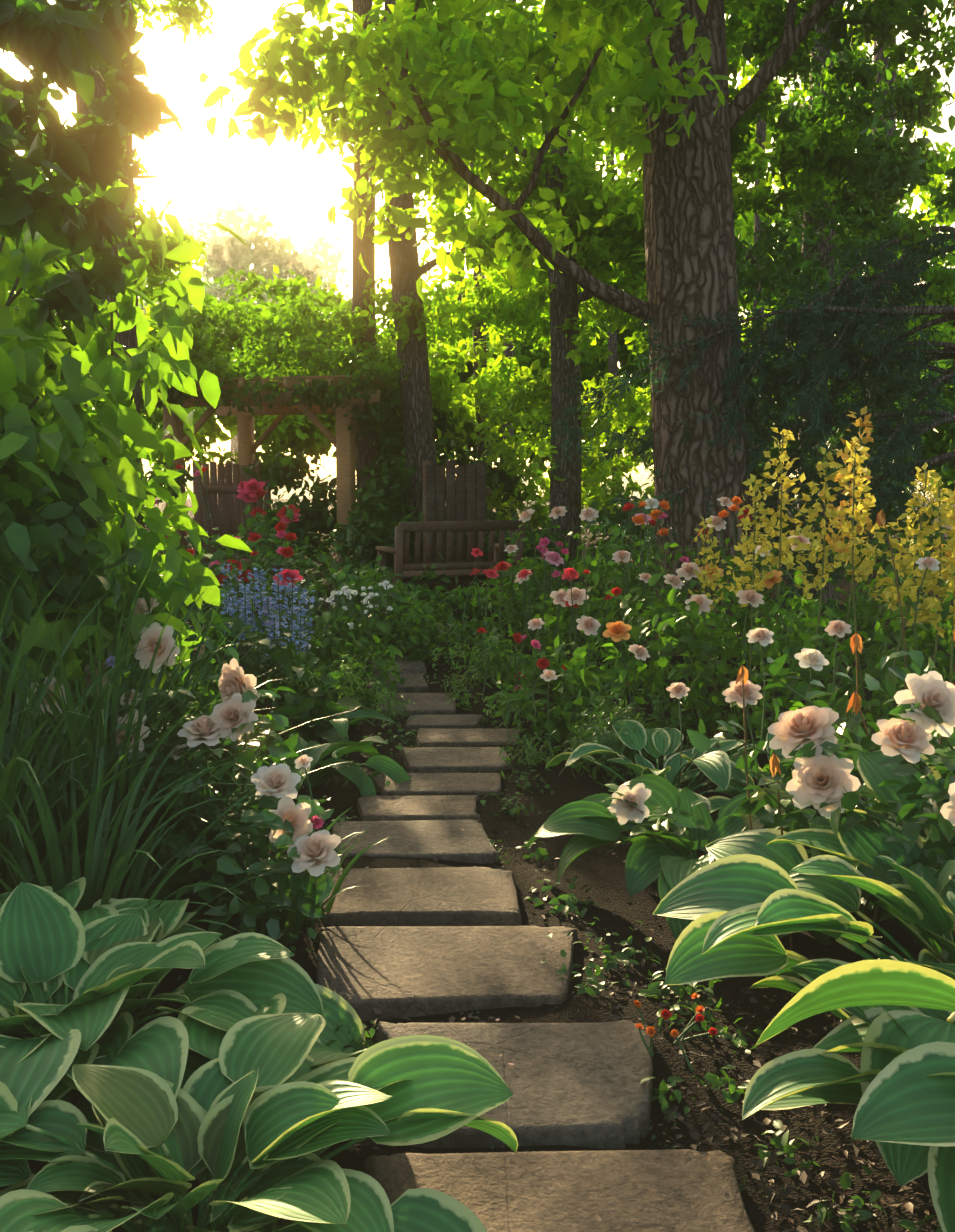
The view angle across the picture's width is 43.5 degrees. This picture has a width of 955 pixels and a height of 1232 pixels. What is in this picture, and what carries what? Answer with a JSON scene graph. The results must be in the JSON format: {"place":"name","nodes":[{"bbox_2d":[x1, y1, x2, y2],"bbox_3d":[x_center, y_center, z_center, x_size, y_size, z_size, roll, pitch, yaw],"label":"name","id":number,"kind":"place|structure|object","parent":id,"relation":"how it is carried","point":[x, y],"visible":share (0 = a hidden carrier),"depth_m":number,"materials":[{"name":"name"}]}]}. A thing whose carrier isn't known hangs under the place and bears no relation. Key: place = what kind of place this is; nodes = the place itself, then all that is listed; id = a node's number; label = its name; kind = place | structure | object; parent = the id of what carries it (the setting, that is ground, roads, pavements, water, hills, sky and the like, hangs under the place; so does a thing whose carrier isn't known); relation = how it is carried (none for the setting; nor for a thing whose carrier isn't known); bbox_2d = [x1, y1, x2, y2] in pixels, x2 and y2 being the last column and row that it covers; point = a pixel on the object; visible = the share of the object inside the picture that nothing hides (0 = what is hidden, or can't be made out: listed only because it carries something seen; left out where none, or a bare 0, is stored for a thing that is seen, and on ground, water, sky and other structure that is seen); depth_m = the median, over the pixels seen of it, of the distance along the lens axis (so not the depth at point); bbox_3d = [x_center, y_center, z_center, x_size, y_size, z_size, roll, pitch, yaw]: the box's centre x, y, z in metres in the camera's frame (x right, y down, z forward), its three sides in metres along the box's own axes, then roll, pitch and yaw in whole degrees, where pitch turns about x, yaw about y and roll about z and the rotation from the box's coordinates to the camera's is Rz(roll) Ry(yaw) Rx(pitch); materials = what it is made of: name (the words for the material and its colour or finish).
{"place":"outdoors","nodes":[
{"label":"outdoors","id":0,"kind":"place"},
{"bbox_2d":[0,478,954,1231],"bbox_3d":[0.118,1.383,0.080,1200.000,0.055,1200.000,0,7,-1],"label":"ground","id":1,"kind":"structure","parent":0,"point":[608,878],"depth_m":3.42,"materials":[{"name":"soil"}]},
{"bbox_2d":[75,2,124,502],"bbox_3d":[-3.739,-5.695,10.843,0.663,11.746,1.866,-6,9,-43],"label":"tree","id":2,"kind":"object","parent":1,"relation":"on","point":[100,90],"visible":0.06,"depth_m":10.80,"materials":[{"name":"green plant"}]},
{"bbox_2d":[110,0,144,527],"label":"tree","id":3,"kind":"object","parent":1,"relation":"on","point":[130,339],"visible":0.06,"depth_m":13.79,"materials":[{"name":"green plant"}]},
{"bbox_2d":[0,530,394,946],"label":"tall grass","id":4,"kind":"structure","parent":1,"relation":"on","point":[80,770],"depth_m":3.49,"materials":[{"name":"green plant"}]},
{"bbox_2d":[0,471,467,741],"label":"border leaves","id":5,"kind":"object","parent":1,"relation":"on","point":[46,527],"visible":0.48,"depth_m":6.52,"materials":[{"name":"green plant"}]},
{"bbox_2d":[200,486,289,593],"bbox_3d":[-2.569,-0.791,13.285,0.670,1.288,0.710,4,8,29],"label":"rustic chair","id":6,"kind":"object","parent":1,"relation":"on","point":[214,490],"visible":0.46,"depth_m":13.02,"materials":[{"name":"brown wood"}]},
{"bbox_2d":[138,188,379,481],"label":"tree","id":7,"kind":"object","parent":1,"relation":"on","point":[224,249],"depth_m":57.23,"materials":[{"name":"green plant"}]},
{"bbox_2d":[0,877,517,1231],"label":"hosta","id":8,"kind":"object","parent":1,"relation":"on","point":[241,1092],"visible":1,"depth_m":2.25,"materials":[{"name":"green plant"}]},
{"bbox_2d":[140,375,404,580],"bbox_3d":[-2.506,-1.773,16.237,3.233,2.643,3.200,2,7,14],"label":"pergola","id":9,"kind":"object","parent":1,"relation":"on","point":[343,442],"visible":0.33,"depth_m":14.93,"materials":[{"name":"brown wood"}]},
{"bbox_2d":[139,266,460,543],"bbox_3d":[-2.433,-2.606,16.110,4.457,3.568,4.320,0,7,-1],"label":"pergola vine","id":10,"kind":"object","parent":1,"relation":"on","point":[231,364],"visible":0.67,"depth_m":14.80,"materials":[{"name":"green plant"}]},
{"bbox_2d":[192,460,490,597],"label":"wooden chairs","id":11,"kind":"object","parent":1,"relation":"on","point":[451,491],"visible":0.46,"depth_m":13.51,"materials":[{"name":"brown wood"}]},
{"bbox_2d":[352,0,381,542],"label":"tree","id":12,"kind":"object","parent":1,"relation":"on","point":[366,452],"visible":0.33,"depth_m":15.82,"materials":[{"name":"brown plant"}]},
{"bbox_2d":[141,334,654,553],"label":"background shrubs","id":13,"kind":"object","parent":1,"relation":"on","point":[293,433],"visible":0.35,"depth_m":15.24,"materials":[{"name":"green plant"}]},
{"bbox_2d":[382,0,511,586],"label":"tree","id":14,"kind":"object","parent":1,"relation":"on","point":[407,271],"visible":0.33,"depth_m":14.82,"materials":[{"name":"brown plant"}]},
{"bbox_2d":[375,520,524,601],"bbox_3d":[-0.273,-0.472,11.954,1.340,0.969,0.695,-3,7,-21],"label":"garden bench","id":15,"kind":"object","parent":1,"relation":"on","point":[495,551],"visible":0.54,"depth_m":11.66,"materials":[{"name":"brown wood"}]},
{"bbox_2d":[457,180,465,458],"bbox_3d":[-0.410,-8.754,26.855,0.347,14.052,1.460,0,7,-1],"label":"tree","id":16,"kind":"object","parent":1,"relation":"on","point":[459,297],"visible":0.06,"depth_m":26.93,"materials":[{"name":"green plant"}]},
{"bbox_2d":[0,79,954,816],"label":"shrub leaves","id":17,"kind":"object","parent":1,"relation":"on","point":[64,429],"visible":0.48,"depth_m":5.26,"materials":[{"name":"green plant"}]},
{"bbox_2d":[0,236,954,1071],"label":"flower stems","id":18,"kind":"object","parent":1,"relation":"on","point":[574,622],"visible":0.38,"depth_m":5.59,"materials":[{"name":"green plant"}]},
{"bbox_2d":[27,406,954,1221],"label":"flowers","id":19,"kind":"object","parent":18,"relation":"attached to","point":[819,778],"visible":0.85,"depth_m":4.95,"materials":[{"name":"pink plant"}]},
{"bbox_2d":[8,0,954,505],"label":"trees","id":20,"kind":"object","parent":1,"relation":"on","point":[526,354],"visible":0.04,"depth_m":26.64,"materials":[{"name":"green plant"}]},
{"bbox_2d":[470,155,492,518],"bbox_3d":[0.086,-4.212,17.871,0.323,7.132,0.720,-1,7,-10],"label":"tree","id":21,"kind":"object","parent":1,"relation":"on","point":[481,448],"visible":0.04,"depth_m":17.91,"materials":[{"name":"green plant"}]},
{"bbox_2d":[12,611,954,940],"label":"rose bushes","id":22,"kind":"object","parent":1,"relation":"on","point":[250,763],"visible":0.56,"depth_m":3.46,"materials":[{"name":"green plant"}]},
{"bbox_2d":[503,0,516,518],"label":"tree","id":23,"kind":"object","parent":1,"relation":"on","point":[508,352],"visible":0.1,"depth_m":22.93,"materials":[{"name":"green plant"}]},
{"bbox_2d":[317,612,754,1231],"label":"path stones","id":24,"kind":"object","parent":1,"relation":"on","point":[389,946],"visible":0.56,"depth_m":3.09,"materials":[{"name":"grey stone"}]},
{"bbox_2d":[151,692,928,950],"bbox_3d":[0.055,0.703,4.815,1.435,0.420,4.221,-6,9,-42],"label":"green hosta","id":25,"kind":"object","parent":1,"relation":"on","point":[652,856],"visible":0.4,"depth_m":4.08,"materials":[{"name":"green plant"}]},
{"bbox_2d":[134,366,954,594],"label":"hedge leaves","id":26,"kind":"object","parent":1,"relation":"on","point":[316,517],"visible":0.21,"depth_m":14.18,"materials":[{"name":"green plant"}]},
{"bbox_2d":[324,22,791,590],"bbox_3d":[1.123,-6.482,14.331,6.842,12.496,1.353,4,8,31],"label":"tree","id":27,"kind":"object","parent":1,"relation":"on","point":[566,298],"visible":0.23,"depth_m":14.41,"materials":[{"name":"brown plant"}]},
{"bbox_2d":[177,606,954,1231],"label":"ground cover plants","id":28,"kind":"object","parent":1,"relation":"on","point":[653,990],"visible":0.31,"depth_m":5.13,"materials":[{"name":"green plant"}]},
{"bbox_2d":[374,0,834,657],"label":"large tree trunk","id":29,"kind":"object","parent":1,"relation":"on","point":[688,228],"visible":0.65,"depth_m":9.21,"materials":[{"name":"brown plant"}]},
{"bbox_2d":[0,0,954,461],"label":"canopy leaves","id":30,"kind":"object","parent":29,"relation":"attached to","point":[64,46],"visible":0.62,"depth_m":3.73,"materials":[{"name":"green plant"}]},
{"bbox_2d":[132,0,954,411],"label":"bright canopy leaves","id":31,"kind":"object","parent":29,"relation":"attached to","point":[478,78],"visible":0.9,"depth_m":9.49,"materials":[{"name":"green plant"}]},
{"bbox_2d":[285,799,937,1231],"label":"mulch chips","id":32,"kind":"object","parent":1,"relation":"on","point":[803,1175],"visible":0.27,"depth_m":2.50,"materials":[{"name":"brown wood"}]},
{"bbox_2d":[606,51,622,535],"bbox_3d":[2.842,-8.791,24.905,0.470,14.584,1.510,0,7,-1],"label":"tree","id":33,"kind":"object","parent":1,"relation":"on","point":[613,358],"visible":0.04,"depth_m":25.05,"materials":[{"name":"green plant"}]},
{"bbox_2d":[605,0,842,604],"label":"tree","id":34,"kind":"object","parent":1,"relation":"on","point":[824,248],"visible":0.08,"depth_m":12.88,"materials":[{"name":"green plant"}]},
{"bbox_2d":[535,209,954,663],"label":"conifer","id":35,"kind":"object","parent":1,"relation":"on","point":[857,335],"depth_m":9.26,"materials":[{"name":"green plant"}]},
{"bbox_2d":[545,720,954,1231],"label":"lime hosta","id":36,"kind":"object","parent":1,"relation":"on","point":[744,899],"visible":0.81,"depth_m":2.66,"materials":[{"name":"green plant"}]},
{"bbox_2d":[752,0,769,543],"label":"tree","id":37,"kind":"object","parent":1,"relation":"on","point":[761,127],"visible":0.12,"depth_m":21.05,"materials":[{"name":"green plant"}]},
{"bbox_2d":[865,0,896,587],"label":"tree","id":38,"kind":"object","parent":1,"relation":"on","point":[879,55],"visible":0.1,"depth_m":15.00,"materials":[{"name":"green plant"}]},
{"bbox_2d":[0,0,954,498],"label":"sun glow","id":39,"kind":"object","parent":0,"point":[330,164],"depth_m":45.74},
{"bbox_2d":[0,0,954,477],"label":"sky","id":40,"kind":"structure","parent":0,"point":[274,199],"materials":[{"name":"white"}]}
]}

